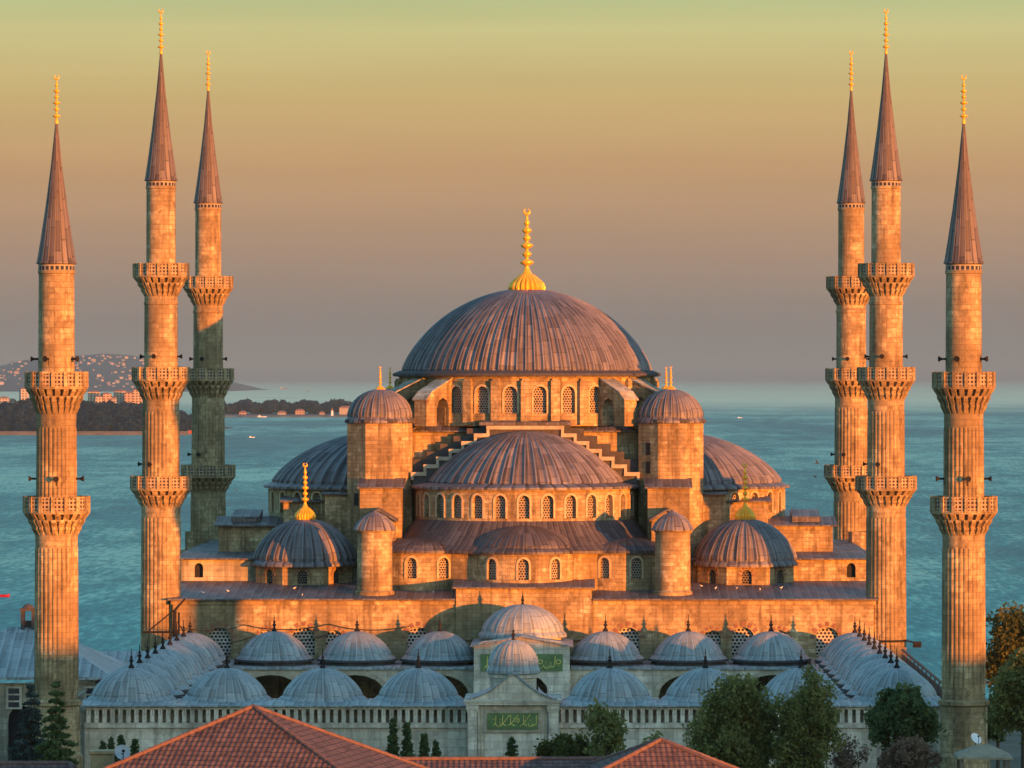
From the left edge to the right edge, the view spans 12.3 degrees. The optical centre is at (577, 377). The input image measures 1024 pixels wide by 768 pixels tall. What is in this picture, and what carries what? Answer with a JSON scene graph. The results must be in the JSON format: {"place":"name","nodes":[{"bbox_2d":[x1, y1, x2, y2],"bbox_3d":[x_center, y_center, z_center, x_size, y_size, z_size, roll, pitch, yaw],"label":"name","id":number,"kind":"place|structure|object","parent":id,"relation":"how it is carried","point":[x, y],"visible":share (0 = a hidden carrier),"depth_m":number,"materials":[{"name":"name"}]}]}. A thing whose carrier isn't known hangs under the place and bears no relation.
{"place":"outdoors","nodes":[
{"label":"outdoors","id":0,"kind":"place"},
{"bbox_2d":[0,761,77,767],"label":"house","id":1,"kind":"structure","parent":0,"point":[36,764],"depth_m":204.96,"materials":[{"name":"orange paint"}]},
{"bbox_2d":[0,604,126,760],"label":"lead roofed house","id":2,"kind":"structure","parent":0,"point":[17,653],"depth_m":365.60,"materials":[{"name":"grey metal"}]},
{"bbox_2d":[6,686,21,708],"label":"window","id":3,"kind":"structure","parent":2,"relation":"in","point":[13,694],"depth_m":364.90,"materials":[{"name":"stone"}]},
{"bbox_2d":[84,686,95,698],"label":"window","id":4,"kind":"structure","parent":2,"relation":"in","point":[88,693],"depth_m":364.90,"materials":[{"name":"stone"}]},
{"bbox_2d":[0,431,188,434],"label":"shore","id":5,"kind":"structure","parent":0,"point":[84,432],"depth_m":5514.00,"materials":[{"name":"stone"}]},
{"bbox_2d":[0,354,268,391],"bbox_3d":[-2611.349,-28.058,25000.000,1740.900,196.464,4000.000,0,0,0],"label":"hills","id":6,"kind":"structure","parent":0,"point":[105,368],"depth_m":23752.16,"materials":[{"name":"grey"}]},
{"bbox_2d":[103,704,429,767],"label":"house","id":7,"kind":"structure","parent":0,"point":[253,736],"depth_m":197.88,"materials":[{"name":"orange tile"}]},
{"bbox_2d":[89,749,114,767],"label":"chimney stack","id":8,"kind":"object","parent":7,"relation":"on","point":[100,758],"visible":0.86,"depth_m":202.60,"materials":[{"name":"beige paint"}]},
{"bbox_2d":[115,745,129,759],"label":"satellite dish","id":9,"kind":"object","parent":7,"relation":"attached to","point":[122,752],"visible":0.88,"depth_m":201.47,"materials":[{"name":"grey paint"}]},
{"bbox_2d":[225,413,346,416],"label":"headland","id":10,"kind":"structure","parent":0,"point":[286,415],"depth_m":8053.74,"materials":[{"name":"stone"}]},
{"bbox_2d":[239,411,246,414],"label":"harbour building","id":11,"kind":"structure","parent":10,"relation":"on","point":[242,412],"depth_m":8084.00,"materials":[{"name":"white paint"}]},
{"bbox_2d":[191,398,351,413],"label":"tree belt","id":12,"kind":"object","parent":10,"relation":"on","point":[268,406],"visible":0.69,"depth_m":8128.82,"materials":[{"name":"green plant"}]},
{"bbox_2d":[277,411,286,414],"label":"harbour building","id":13,"kind":"structure","parent":10,"relation":"on","point":[281,412],"depth_m":8084.00,"materials":[{"name":"white paint"}]},
{"bbox_2d":[295,409,304,414],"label":"harbour building","id":14,"kind":"structure","parent":10,"relation":"on","point":[299,411],"depth_m":8084.00,"materials":[{"name":"white paint"}]},
{"bbox_2d":[339,406,349,414],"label":"harbour building","id":15,"kind":"structure","parent":10,"relation":"on","point":[343,410],"depth_m":8084.00,"materials":[{"name":"white paint"}]},
{"bbox_2d":[402,756,603,767],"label":"house","id":16,"kind":"structure","parent":0,"point":[512,762],"depth_m":207.70,"materials":[{"name":"orange tile"}]},
{"bbox_2d":[0,380,1023,698],"bbox_3d":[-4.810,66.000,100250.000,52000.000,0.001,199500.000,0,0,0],"label":"sea","id":17,"kind":"structure","parent":0,"point":[784,430],"depth_m":3254.20,"materials":[{"name":"liquid"}]},
{"bbox_2d":[0,0,1023,379],"label":"sky","id":18,"kind":"structure","parent":0,"point":[676,165],"materials":[{"name":"orange"}]},
{"bbox_2d":[586,738,738,767],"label":"house","id":19,"kind":"structure","parent":0,"point":[660,753],"depth_m":204.90,"materials":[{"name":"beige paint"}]},
{"bbox_2d":[988,701,1021,767],"bbox_3d":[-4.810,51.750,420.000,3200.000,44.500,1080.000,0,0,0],"label":"building","id":20,"kind":"structure","parent":0,"point":[1011,746],"depth_m":379.87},
{"bbox_2d":[6,683,47,760],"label":"spruce tree","id":21,"kind":"object","parent":20,"relation":"on","point":[30,726],"visible":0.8,"depth_m":325.61,"materials":[{"name":"green plant"}]},
{"bbox_2d":[23,75,89,767],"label":"minaret","id":22,"kind":"object","parent":20,"relation":"on","point":[56,510],"visible":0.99,"depth_m":348.75,"materials":[{"name":"stone"}]},
{"bbox_2d":[35,680,78,765],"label":"spruce tree","id":23,"kind":"object","parent":20,"relation":"on","point":[51,750],"visible":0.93,"depth_m":317.66,"materials":[{"name":"green plant"}]},
{"bbox_2d":[99,740,106,748],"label":"cypress","id":24,"kind":"object","parent":20,"relation":"on","point":[103,745],"visible":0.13,"depth_m":339.91,"materials":[{"name":"green plant"}]},
{"bbox_2d":[107,736,116,761],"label":"cypress","id":25,"kind":"object","parent":20,"relation":"on","point":[110,744],"visible":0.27,"depth_m":339.92,"materials":[{"name":"green plant"}]},
{"bbox_2d":[79,651,145,682],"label":"outbuilding","id":26,"kind":"structure","parent":20,"relation":"on","point":[124,656],"depth_m":399.02,"materials":[{"name":"grey metal"}]},
{"bbox_2d":[114,734,125,761],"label":"cypress","id":27,"kind":"object","parent":20,"relation":"on","point":[120,740],"visible":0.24,"depth_m":339.89,"materials":[{"name":"green plant"}]},
{"bbox_2d":[130,739,139,755],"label":"cypress","id":28,"kind":"object","parent":20,"relation":"on","point":[135,745],"visible":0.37,"depth_m":339.88,"materials":[{"name":"green plant"}]},
{"bbox_2d":[130,9,191,650],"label":"minaret","id":29,"kind":"object","parent":20,"relation":"on","point":[160,487],"visible":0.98,"depth_m":418.67,"materials":[{"name":"stone"}]},
{"bbox_2d":[181,51,235,539],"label":"minaret","id":30,"kind":"object","parent":20,"relation":"on","point":[207,287],"visible":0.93,"depth_m":472.31,"materials":[{"name":"stone"}]},
{"bbox_2d":[385,718,399,755],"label":"cypress","id":31,"kind":"object","parent":20,"relation":"on","point":[392,747],"visible":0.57,"depth_m":334.83,"materials":[{"name":"green plant"}]},
{"bbox_2d":[399,720,415,756],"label":"cypress","id":32,"kind":"object","parent":20,"relation":"on","point":[407,748],"visible":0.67,"depth_m":334.83,"materials":[{"name":"green plant"}]},
{"bbox_2d":[418,732,430,756],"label":"cypress","id":33,"kind":"object","parent":20,"relation":"on","point":[424,750],"visible":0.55,"depth_m":334.87,"materials":[{"name":"green plant"}]},
{"bbox_2d":[430,739,441,756],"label":"cypress","id":34,"kind":"object","parent":20,"relation":"on","point":[436,751],"visible":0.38,"depth_m":334.87,"materials":[{"name":"green plant"}]},
{"bbox_2d":[78,591,941,767],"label":"courtyard arcade","id":35,"kind":"object","parent":20,"relation":"on","point":[178,684],"visible":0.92,"depth_m":357.23,"materials":[{"name":"metal"}]},
{"bbox_2d":[142,598,188,636],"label":"lighting mast","id":36,"kind":"object","parent":35,"relation":"on","point":[175,621],"visible":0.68,"depth_m":411.92,"materials":[{"name":"metal"}]},
{"bbox_2d":[185,624,408,630],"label":"cable","id":37,"kind":"object","parent":36,"relation":"attached to","point":[294,629],"visible":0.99,"depth_m":417.57,"materials":[{"name":"metal"}]},
{"bbox_2d":[218,634,328,644],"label":"cable","id":38,"kind":"object","parent":35,"relation":"attached to","point":[251,638],"visible":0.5,"depth_m":417.47,"materials":[{"name":"metal"}]},
{"bbox_2d":[505,736,518,756],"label":"conifer","id":39,"kind":"object","parent":20,"relation":"on","point":[512,750],"visible":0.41,"depth_m":344.81,"materials":[{"name":"green plant"}]},
{"bbox_2d":[464,624,561,756],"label":"courtyard gate","id":40,"kind":"structure","parent":20,"relation":"on","point":[510,701],"depth_m":350.90,"materials":[{"name":"stone"}]},
{"bbox_2d":[168,209,878,697],"bbox_3d":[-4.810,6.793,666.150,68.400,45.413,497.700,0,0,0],"label":"mosque","id":41,"kind":"structure","parent":20,"relation":"on","point":[570,465],"depth_m":429.93,"materials":[{"name":"stone"}]},
{"bbox_2d":[195,563,202,576],"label":"window","id":42,"kind":"structure","parent":41,"relation":"in","point":[198,567],"depth_m":432.06,"materials":[{"name":"black glass"}]},
{"bbox_2d":[205,622,235,654],"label":"window","id":43,"kind":"structure","parent":41,"relation":"in","point":[221,637],"depth_m":418.46,"materials":[{"name":"white stone"}]},
{"bbox_2d":[256,626,272,633],"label":"window","id":44,"kind":"structure","parent":41,"relation":"in","point":[261,628],"depth_m":417.95,"materials":[{"name":"beige brick"}]},
{"bbox_2d":[289,622,320,654],"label":"window","id":45,"kind":"structure","parent":41,"relation":"in","point":[301,634],"depth_m":418.46,"materials":[{"name":"white stone"}]},
{"bbox_2d":[321,626,344,646],"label":"window","id":46,"kind":"structure","parent":41,"relation":"in","point":[333,634],"depth_m":418.46,"materials":[{"name":"white stone"}]},
{"bbox_2d":[401,622,432,648],"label":"window","id":47,"kind":"structure","parent":41,"relation":"in","point":[415,633],"depth_m":418.46,"materials":[{"name":"white stone"}]},
{"bbox_2d":[613,622,644,649],"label":"window","id":48,"kind":"structure","parent":41,"relation":"in","point":[630,633],"depth_m":418.46,"materials":[{"name":"white stone"}]},
{"bbox_2d":[701,626,724,648],"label":"window","id":49,"kind":"structure","parent":41,"relation":"in","point":[714,635],"depth_m":418.46,"materials":[{"name":"white stone"}]},
{"bbox_2d":[726,622,757,654],"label":"window","id":50,"kind":"structure","parent":41,"relation":"in","point":[740,635],"depth_m":418.46,"materials":[{"name":"white stone"}]},
{"bbox_2d":[773,626,791,636],"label":"window","id":51,"kind":"structure","parent":41,"relation":"in","point":[779,627],"depth_m":417.95,"materials":[{"name":"red brick"}]},
{"bbox_2d":[810,622,841,654],"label":"window","id":52,"kind":"structure","parent":41,"relation":"in","point":[824,636],"depth_m":418.46,"materials":[{"name":"white stone"}]},
{"bbox_2d":[847,563,854,576],"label":"window","id":53,"kind":"structure","parent":41,"relation":"in","point":[850,567],"depth_m":432.06,"materials":[{"name":"black glass"}]},
{"bbox_2d":[532,729,608,756],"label":"bush","id":54,"kind":"object","parent":20,"relation":"on","point":[565,745],"visible":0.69,"depth_m":336.91,"materials":[{"name":"green plant"}]},
{"bbox_2d":[581,697,629,756],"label":"shrub","id":55,"kind":"object","parent":20,"relation":"on","point":[605,722],"visible":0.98,"depth_m":333.36,"materials":[{"name":"green plant"}]},
{"bbox_2d":[642,729,663,742],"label":"shrub","id":56,"kind":"object","parent":20,"relation":"on","point":[653,736],"visible":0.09,"depth_m":337.38,"materials":[{"name":"green plant"}]},
{"bbox_2d":[681,669,782,767],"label":"tree","id":57,"kind":"object","parent":20,"relation":"on","point":[746,722],"visible":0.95,"depth_m":316.72,"materials":[{"name":"green plant"}]},
{"bbox_2d":[765,663,845,767],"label":"tree","id":58,"kind":"object","parent":20,"relation":"on","point":[806,732],"visible":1,"depth_m":314.81,"materials":[{"name":"green plant"}]},
{"bbox_2d":[824,51,868,538],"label":"minaret","id":59,"kind":"object","parent":20,"relation":"on","point":[846,290],"visible":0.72,"depth_m":472.32,"materials":[{"name":"stone"}]},
{"bbox_2d":[825,733,872,767],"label":"shrub","id":60,"kind":"object","parent":20,"relation":"on","point":[842,761],"visible":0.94,"depth_m":323.75,"materials":[{"name":"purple plant"}]},
{"bbox_2d":[855,9,920,659],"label":"minaret","id":61,"kind":"object","parent":20,"relation":"on","point":[886,487],"visible":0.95,"depth_m":418.67,"materials":[{"name":"stone"}]},
{"bbox_2d":[863,680,948,763],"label":"tree","id":62,"kind":"object","parent":20,"relation":"on","point":[905,710],"visible":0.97,"depth_m":328.72,"materials":[{"name":"green plant"}]},
{"bbox_2d":[876,734,943,767],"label":"shrub","id":63,"kind":"object","parent":20,"relation":"on","point":[910,752],"visible":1,"depth_m":321.30,"materials":[{"name":"purple plant"}]},
{"bbox_2d":[930,75,997,767],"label":"minaret","id":64,"kind":"object","parent":20,"relation":"on","point":[963,510],"visible":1,"depth_m":348.72,"materials":[{"name":"stone"}]},
{"bbox_2d":[953,745,1012,767],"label":"shelter","id":65,"kind":"object","parent":20,"relation":"on","point":[983,752],"visible":1,"depth_m":316.77,"materials":[{"name":"grey wood"}]},
{"bbox_2d":[971,733,980,744],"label":"satellite dish","id":66,"kind":"object","parent":65,"relation":"on","point":[975,737],"visible":1,"depth_m":319.59,"materials":[{"name":"white paint"}]},
{"bbox_2d":[987,702,1016,767],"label":"bush","id":67,"kind":"object","parent":20,"relation":"on","point":[992,736],"visible":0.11,"depth_m":359.68,"materials":[{"name":"green plant"}]},
{"bbox_2d":[983,647,1023,767],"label":"tree","id":68,"kind":"object","parent":20,"relation":"on","point":[1006,698],"visible":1,"depth_m":326.68,"materials":[{"name":"green plant"}]},
{"bbox_2d":[986,600,1023,692],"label":"tree","id":69,"kind":"object","parent":20,"relation":"on","point":[1007,633],"visible":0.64,"depth_m":438.42,"materials":[{"name":"green plant"}]},
{"bbox_3d":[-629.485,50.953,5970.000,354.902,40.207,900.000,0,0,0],"label":"peninsula","id":70,"kind":"structure","parent":0,"visible":0},
{"bbox_2d":[0,396,8,402],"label":"apartment building","id":71,"kind":"structure","parent":70,"relation":"on","point":[4,398],"depth_m":5993.30,"materials":[{"name":"beige concrete"}]},
{"bbox_2d":[9,398,15,402],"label":"apartment building","id":72,"kind":"structure","parent":70,"relation":"on","point":[12,400],"depth_m":6045.31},
{"bbox_2d":[19,387,28,399],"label":"apartment building","id":73,"kind":"structure","parent":70,"relation":"on","point":[23,394],"depth_m":6019.03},
{"bbox_2d":[88,390,99,403],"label":"apartment building","id":74,"kind":"structure","parent":70,"relation":"on","point":[92,394],"depth_m":6025.67,"materials":[{"name":"grey concrete"}]},
{"bbox_2d":[0,398,191,430],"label":"wooded slope","id":75,"kind":"structure","parent":70,"relation":"on","point":[21,415],"depth_m":5648.80,"materials":[{"name":"green plant"}]},
{"bbox_2d":[95,395,102,402],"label":"apartment building","id":76,"kind":"structure","parent":70,"relation":"on","point":[98,398],"depth_m":5984.67,"materials":[{"name":"beige concrete"}]},
{"bbox_2d":[100,392,111,401],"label":"apartment building","id":77,"kind":"structure","parent":70,"relation":"on","point":[106,396],"depth_m":5996.98,"materials":[{"name":"beige concrete"}]},
{"bbox_2d":[112,396,116,403],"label":"apartment building","id":78,"kind":"structure","parent":70,"relation":"on","point":[114,399],"depth_m":6008.05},
{"bbox_2d":[114,389,125,403],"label":"apartment building","id":79,"kind":"structure","parent":70,"relation":"on","point":[119,394],"depth_m":6065.00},
{"bbox_2d":[124,391,132,402],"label":"apartment building","id":80,"kind":"structure","parent":70,"relation":"on","point":[128,396],"depth_m":6033.76,"materials":[{"name":"beige concrete"}]},
{"bbox_2d":[133,389,142,403],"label":"apartment building","id":81,"kind":"structure","parent":70,"relation":"on","point":[137,398],"depth_m":5987.68,"materials":[{"name":"beige concrete"}]}
]}

